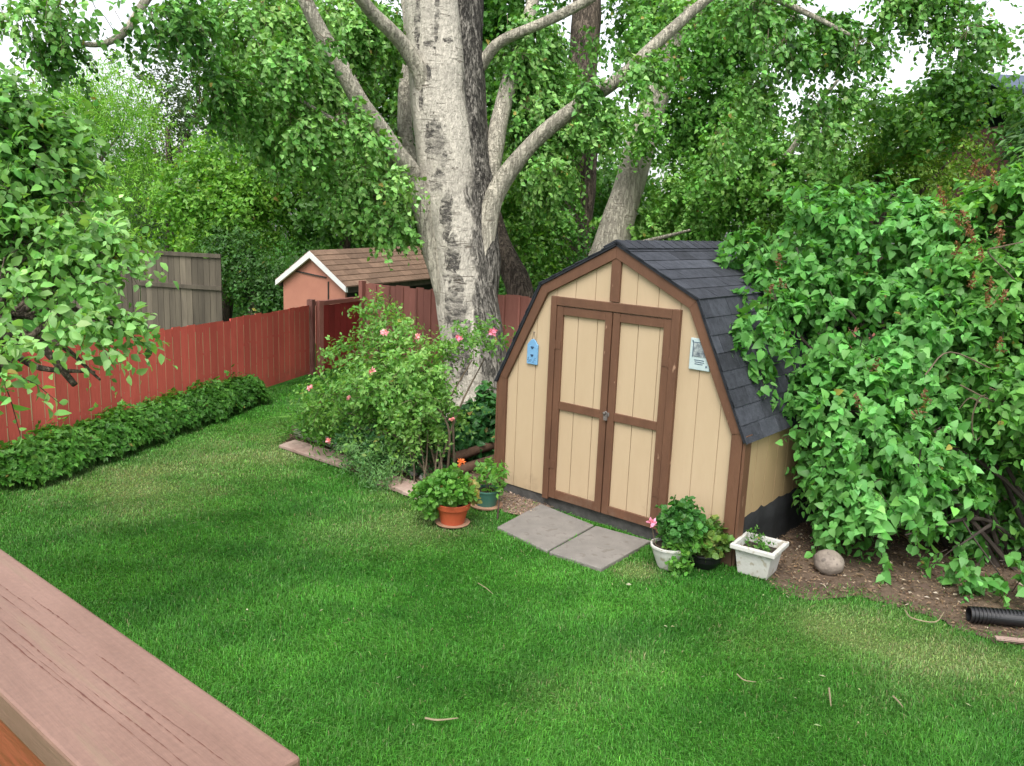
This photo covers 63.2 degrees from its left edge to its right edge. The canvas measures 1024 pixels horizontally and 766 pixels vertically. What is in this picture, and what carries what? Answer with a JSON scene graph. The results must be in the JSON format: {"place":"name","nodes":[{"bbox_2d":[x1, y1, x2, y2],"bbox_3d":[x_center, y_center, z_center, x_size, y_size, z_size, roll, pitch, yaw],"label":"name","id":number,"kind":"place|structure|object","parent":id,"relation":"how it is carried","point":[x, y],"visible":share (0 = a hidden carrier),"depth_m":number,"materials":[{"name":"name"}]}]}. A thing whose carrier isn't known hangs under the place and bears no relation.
{"place":"outdoors","nodes":[
{"label":"outdoors","id":0,"kind":"place"},
{"bbox_2d":[409,470,417,475],"bbox_3d":[-0.990,0.902,8.329,0.096,0.070,0.080,12,14,39],"label":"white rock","id":1,"kind":"object","parent":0,"point":[412,473],"visible":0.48,"depth_m":8.30,"materials":[{"name":"grey stone"}]},
{"bbox_2d":[0,238,1023,765],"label":"lawn","id":2,"kind":"structure","parent":0,"point":[862,642],"depth_m":5.26,"materials":[{"name":"green plant"}]},
{"bbox_2d":[0,62,178,445],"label":"apple tree","id":3,"kind":"object","parent":2,"relation":"on","point":[52,150],"visible":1,"depth_m":4.37,"materials":[{"name":"green plant"}]},
{"bbox_2d":[15,47,183,256],"bbox_3d":[-11.005,-5.086,20.974,4.293,6.855,4.965,12,14,39],"label":"ash tree","id":4,"kind":"object","parent":2,"relation":"on","point":[106,121],"visible":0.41,"depth_m":20.85,"materials":[{"name":"green plant"}]},
{"bbox_2d":[0,364,271,492],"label":"ground cover","id":5,"kind":"object","parent":2,"relation":"on","point":[43,455],"visible":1,"depth_m":8.63,"materials":[{"name":"green plant"}]},
{"bbox_2d":[70,250,222,329],"bbox_3d":[-7.753,-1.826,17.540,3.674,1.932,0.062,5,11,12],"label":"weathered fence","id":6,"kind":"object","parent":2,"relation":"on","point":[196,298],"visible":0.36,"depth_m":17.33,"materials":[{"name":"grey wood"}]},
{"bbox_2d":[0,549,299,765],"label":"deck railing","id":7,"kind":"object","parent":2,"relation":"on","point":[80,685],"visible":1,"depth_m":0.88,"materials":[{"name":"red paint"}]},
{"bbox_2d":[0,299,315,448],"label":"board fence","id":8,"kind":"object","parent":2,"relation":"on","point":[273,348],"visible":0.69,"depth_m":10.20,"materials":[{"name":"red paint"}]},
{"bbox_2d":[106,18,243,250],"bbox_3d":[-10.056,-6.812,25.414,5.086,8.626,4.264,-1,12,-15],"label":"dark tree","id":9,"kind":"object","parent":2,"relation":"on","point":[179,109],"visible":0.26,"depth_m":24.96,"materials":[{"name":"green plant"}]},
{"bbox_2d":[120,129,313,321],"bbox_3d":[-6.682,-3.593,19.401,3.399,4.803,3.720,8,13,27],"label":"maple tree","id":10,"kind":"object","parent":2,"relation":"on","point":[233,191],"visible":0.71,"depth_m":18.54,"materials":[{"name":"green plant"}]},
{"bbox_2d":[189,212,290,316],"bbox_3d":[-5.729,-2.294,18.209,2.750,2.817,2.139,12,14,39],"label":"understorey shrub","id":11,"kind":"object","parent":2,"relation":"on","point":[254,287],"visible":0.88,"depth_m":17.74,"materials":[{"name":"green plant"}]},
{"bbox_2d":[272,216,419,262],"bbox_3d":[-3.540,-4.021,23.630,6.244,4.325,4.203,2,11,-2],"label":"understorey shrub","id":12,"kind":"object","parent":2,"relation":"on","point":[308,247],"visible":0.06,"depth_m":22.97,"materials":[{"name":"green plant"}]},
{"bbox_2d":[275,246,432,332],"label":"neighbour shed","id":13,"kind":"structure","parent":2,"relation":"on","point":[328,274],"depth_m":16.56,"materials":[{"name":"paint"}]},
{"bbox_2d":[224,0,495,255],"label":"tall tree","id":14,"kind":"object","parent":2,"relation":"on","point":[309,218],"visible":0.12,"depth_m":19.90,"materials":[{"name":"green plant"}]},
{"bbox_2d":[285,401,491,492],"bbox_3d":[-1.355,0.663,9.592,2.502,0.001,4.481,1,11,-8],"label":"flower bed","id":15,"kind":"object","parent":2,"relation":"on","point":[404,473],"visible":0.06,"depth_m":8.61,"materials":[{"name":"soil"}]},
{"bbox_2d":[279,440,356,467],"bbox_3d":[-2.067,0.747,8.880,1.094,0.068,0.228,11,14,37],"label":"edging board","id":16,"kind":"object","parent":15,"relation":"on","point":[299,447],"visible":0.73,"depth_m":8.88,"materials":[{"name":"beige wood"}]},
{"bbox_2d":[294,428,341,450],"bbox_3d":[-2.134,0.632,9.318,0.894,0.117,0.118,12,14,39],"label":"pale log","id":17,"kind":"object","parent":15,"relation":"on","point":[299,436],"visible":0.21,"depth_m":9.33,"materials":[{"name":"grey wood"}]},
{"bbox_2d":[268,379,373,464],"bbox_3d":[-1.864,0.284,9.699,2.161,0.848,2.331,12,14,39],"label":"lily clump","id":18,"kind":"object","parent":15,"relation":"on","point":[297,416],"visible":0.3,"depth_m":8.90,"materials":[{"name":"green plant"}]},
{"bbox_2d":[324,429,419,493],"bbox_3d":[-1.370,0.778,8.143,0.746,0.680,1.002,-6,14,-36],"label":"silvery weed","id":19,"kind":"object","parent":15,"relation":"on","point":[371,469],"visible":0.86,"depth_m":8.00,"materials":[{"name":"green plant"}]},
{"bbox_2d":[329,405,456,478],"bbox_3d":[-1.202,0.649,8.522,1.324,0.888,1.083,2,11,-3],"label":"dark perennial","id":20,"kind":"object","parent":15,"relation":"on","point":[367,436],"visible":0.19,"depth_m":8.26,"materials":[{"name":"green plant"}]},
{"bbox_2d":[377,476,416,498],"bbox_3d":[-0.944,0.994,7.840,0.757,0.071,0.235,12,14,39],"label":"edging board","id":21,"kind":"object","parent":15,"relation":"on","point":[404,487],"visible":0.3,"depth_m":7.88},
{"bbox_2d":[288,285,515,483],"bbox_3d":[-1.100,-0.032,8.472,1.982,1.842,1.863,12,14,39],"label":"rose bush","id":22,"kind":"object","parent":15,"relation":"on","point":[414,408],"visible":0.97,"depth_m":8.16,"materials":[{"name":"green plant"}]},
{"bbox_2d":[433,380,495,462],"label":"dark leafy plant","id":23,"kind":"object","parent":15,"relation":"on","point":[482,425],"visible":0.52,"depth_m":8.93,"materials":[{"name":"green plant"}]},
{"bbox_2d":[457,454,493,474],"bbox_3d":[-0.354,0.847,8.620,0.114,0.118,0.796,11,14,37],"label":"edging log","id":24,"kind":"object","parent":15,"relation":"on","point":[468,467],"visible":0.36,"depth_m":8.47,"materials":[{"name":"brown wood"}]},
{"bbox_2d":[450,442,494,460],"bbox_3d":[-0.344,0.709,8.810,0.104,0.112,0.843,11,14,37],"label":"edging log","id":25,"kind":"object","parent":24,"relation":"on","point":[470,452],"visible":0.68,"depth_m":8.67,"materials":[{"name":"brown wood"}]},
{"bbox_2d":[425,717,457,720],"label":"fallen twig","id":26,"kind":"object","parent":2,"relation":"on","point":[428,718],"visible":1,"depth_m":4.25,"materials":[{"name":"beige wood"}]},
{"bbox_2d":[408,459,481,528],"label":"potted geranium","id":27,"kind":"object","parent":2,"relation":"on","point":[450,496],"visible":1,"depth_m":6.94,"materials":[{"name":"plant"}]},
{"bbox_2d":[36,81,892,293],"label":"woods","id":28,"kind":"object","parent":2,"relation":"on","point":[292,259],"depth_m":34.05,"materials":[{"name":"green plant"}]},
{"bbox_2d":[471,456,509,510],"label":"potted shrub","id":29,"kind":"object","parent":2,"relation":"on","point":[488,495],"visible":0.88,"depth_m":7.45,"materials":[{"name":"green plant"}]},
{"bbox_2d":[497,478,500,519],"bbox_3d":[-0.118,1.049,7.362,0.020,0.320,0.409,2,11,1],"label":"iron rod","id":30,"kind":"object","parent":2,"relation":"on","point":[498,502],"visible":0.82,"depth_m":7.33,"materials":[{"name":"metal"}]},
{"bbox_2d":[0,0,1022,416],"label":"poplar tree","id":31,"kind":"object","parent":2,"relation":"on","point":[288,94],"visible":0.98,"depth_m":10.43,"materials":[{"name":"green plant"}]},
{"bbox_2d":[500,492,551,514],"bbox_3d":[0.187,1.084,7.769,0.665,0.001,0.825,1,11,-6],"label":"gravel strip","id":32,"kind":"object","parent":2,"relation":"on","point":[511,502],"visible":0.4,"depth_m":7.61,"materials":[{"name":"beige gravel"}]},
{"bbox_2d":[498,130,576,297],"bbox_3d":[-0.053,-2.425,14.707,2.158,4.307,3.012,5,11,13],"label":"leaning tree","id":33,"kind":"object","parent":2,"relation":"on","point":[514,272],"visible":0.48,"depth_m":14.68,"materials":[{"name":"green plant"}]},
{"bbox_2d":[497,504,593,552],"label":"paving slab","id":34,"kind":"structure","parent":2,"relation":"on","point":[545,528],"depth_m":7.03,"materials":[{"name":"concrete"}]},
{"bbox_2d":[401,0,715,267],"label":"mature tree","id":35,"kind":"object","parent":2,"relation":"on","point":[597,189],"visible":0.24,"depth_m":16.87,"materials":[{"name":"green plant"}]},
{"bbox_2d":[498,178,670,294],"bbox_3d":[1.121,-2.400,17.400,4.973,3.968,3.485,-5,13,-34],"label":"understorey shrub","id":36,"kind":"object","parent":2,"relation":"on","point":[574,260],"visible":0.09,"depth_m":16.36,"materials":[{"name":"green plant"}]},
{"bbox_2d":[549,526,649,571],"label":"paving slab","id":37,"kind":"structure","parent":2,"relation":"on","point":[598,548],"depth_m":6.63,"materials":[{"name":"concrete"}]},
{"bbox_2d":[359,280,931,434],"bbox_3d":[1.361,-0.491,12.297,8.904,1.440,0.134,8,12,26],"label":"back fence","id":38,"kind":"object","parent":2,"relation":"on","point":[419,302],"visible":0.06,"depth_m":13.67,"materials":[{"name":"red wood"}]},
{"bbox_2d":[315,297,359,373],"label":"gate panel","id":39,"kind":"structure","parent":38,"relation":"attached to","point":[332,321],"depth_m":13.61,"materials":[{"name":"red paint"}]},
{"bbox_2d":[494,240,839,566],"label":"garden shed","id":40,"kind":"structure","parent":2,"relation":"on","point":[613,410],"depth_m":6.88,"materials":[{"name":"beige paint"}]},
{"bbox_2d":[527,332,538,364],"bbox_3d":[0.188,-0.315,7.478,0.120,0.296,0.025,12,14,39],"label":"wall ornament","id":41,"kind":"object","parent":40,"relation":"attached to","point":[532,350],"depth_m":7.47,"materials":[{"name":"blue paint"}]},
{"bbox_2d":[548,306,613,511],"bbox_3d":[0.584,0.228,7.188,0.610,1.733,0.070,12,14,39],"label":"door","id":42,"kind":"structure","parent":40,"relation":"in","point":[567,351],"depth_m":7.21,"materials":[{"name":"beige paint"}]},
{"bbox_2d":[601,313,671,529],"bbox_3d":[1.016,0.313,6.844,0.551,1.733,0.044,12,14,39],"label":"door","id":43,"kind":"structure","parent":40,"relation":"in","point":[624,418],"depth_m":6.85,"materials":[{"name":"beige paint"}]},
{"bbox_2d":[689,338,709,371],"bbox_3d":[1.446,-0.218,6.395,0.176,0.244,0.024,12,14,39],"label":"wall plaque","id":44,"kind":"object","parent":40,"relation":"attached to","point":[697,360],"depth_m":6.40,"materials":[{"name":"white"}]},
{"bbox_2d":[646,495,714,578],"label":"potted geranium","id":45,"kind":"object","parent":2,"relation":"on","point":[681,526],"visible":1,"depth_m":6.22,"materials":[{"name":"plant"}]},
{"bbox_2d":[486,0,908,266],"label":"poplar tree","id":46,"kind":"object","parent":2,"relation":"on","point":[703,68],"visible":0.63,"depth_m":13.60,"materials":[{"name":"green plant"}]},
{"bbox_2d":[688,514,734,569],"bbox_3d":[1.477,1.224,6.401,0.438,0.408,0.367,12,14,39],"label":"potted begonia","id":47,"kind":"object","parent":2,"relation":"on","point":[718,543],"visible":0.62,"depth_m":6.30,"materials":[{"name":"green plant"}]},
{"bbox_2d":[634,210,796,257],"bbox_3d":[3.375,-1.948,14.880,3.800,4.177,2.394,3,11,1],"label":"understorey shrub","id":48,"kind":"object","parent":2,"relation":"on","point":[766,228],"visible":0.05,"depth_m":14.22,"materials":[{"name":"green plant"}]},
{"bbox_2d":[769,101,1002,323],"bbox_3d":[5.609,-1.884,12.963,2.991,4.883,2.918,2,11,-2],"label":"elder tree","id":49,"kind":"object","parent":2,"relation":"on","point":[925,172],"visible":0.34,"depth_m":12.19,"materials":[{"name":"green plant"}]},
{"bbox_2d":[765,426,1023,644],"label":"soil bed","id":50,"kind":"object","parent":2,"relation":"on","point":[889,588],"visible":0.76,"depth_m":6.27,"materials":[{"name":"brown soil"}]},
{"bbox_2d":[4,404,1023,765],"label":"leaf litter","id":51,"kind":"object","parent":50,"relation":"on","point":[922,584],"visible":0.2,"depth_m":6.34,"materials":[{"name":"brown plant"}]},
{"bbox_2d":[730,524,788,579],"bbox_3d":[1.873,1.270,6.312,0.340,0.337,0.342,10,14,34],"label":"planter","id":52,"kind":"object","parent":50,"relation":"on","point":[758,555],"visible":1,"depth_m":6.25,"materials":[{"name":"plastic"}]},
{"bbox_2d":[814,549,844,575],"bbox_3d":[2.427,1.375,6.367,0.231,0.191,0.203,10,15,10],"label":"garden stone","id":53,"kind":"object","parent":50,"relation":"on","point":[828,562],"visible":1,"depth_m":6.30,"materials":[{"name":"beige stone"}]},
{"bbox_2d":[713,168,1023,608],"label":"lilac bush","id":54,"kind":"object","parent":50,"relation":"on","point":[879,459],"visible":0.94,"depth_m":6.61,"materials":[{"name":"green plant"}]},
{"bbox_2d":[895,146,1023,557],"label":"lilac bush","id":55,"kind":"object","parent":50,"relation":"on","point":[991,269],"visible":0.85,"depth_m":6.56,"materials":[{"name":"green plant"}]},
{"bbox_2d":[966,606,1023,626],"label":"drain pipe","id":56,"kind":"object","parent":50,"relation":"on","point":[995,616],"visible":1,"depth_m":5.58,"materials":[{"name":"black plastic"}]},
{"bbox_2d":[994,635,1023,642],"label":"wood offcut","id":57,"kind":"object","parent":50,"relation":"on","point":[1013,639],"visible":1,"depth_m":5.39,"materials":[{"name":"beige wood"}]},
{"bbox_2d":[905,610,943,622],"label":"fallen twig","id":58,"kind":"object","parent":2,"relation":"on","point":[924,621],"visible":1,"depth_m":5.56,"materials":[{"name":"beige wood"}]},
{"bbox_2d":[840,21,1023,179],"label":"willow tree","id":59,"kind":"object","parent":2,"relation":"on","point":[909,124],"visible":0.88,"depth_m":11.54,"materials":[{"name":"green plant"}]},
{"bbox_2d":[912,74,1023,232],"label":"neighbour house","id":60,"kind":"structure","parent":2,"relation":"on","point":[997,119],"depth_m":18.10,"materials":[{"name":"grey"}]},
{"bbox_2d":[0,0,1023,243],"label":"sky","id":61,"kind":"structure","parent":0,"point":[1006,14],"materials":[{"name":"white"}]},
{"bbox_2d":[961,88,1023,202],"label":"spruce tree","id":62,"kind":"object","parent":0,"point":[1020,143],"visible":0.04,"depth_m":9.53,"materials":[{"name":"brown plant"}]}
]}

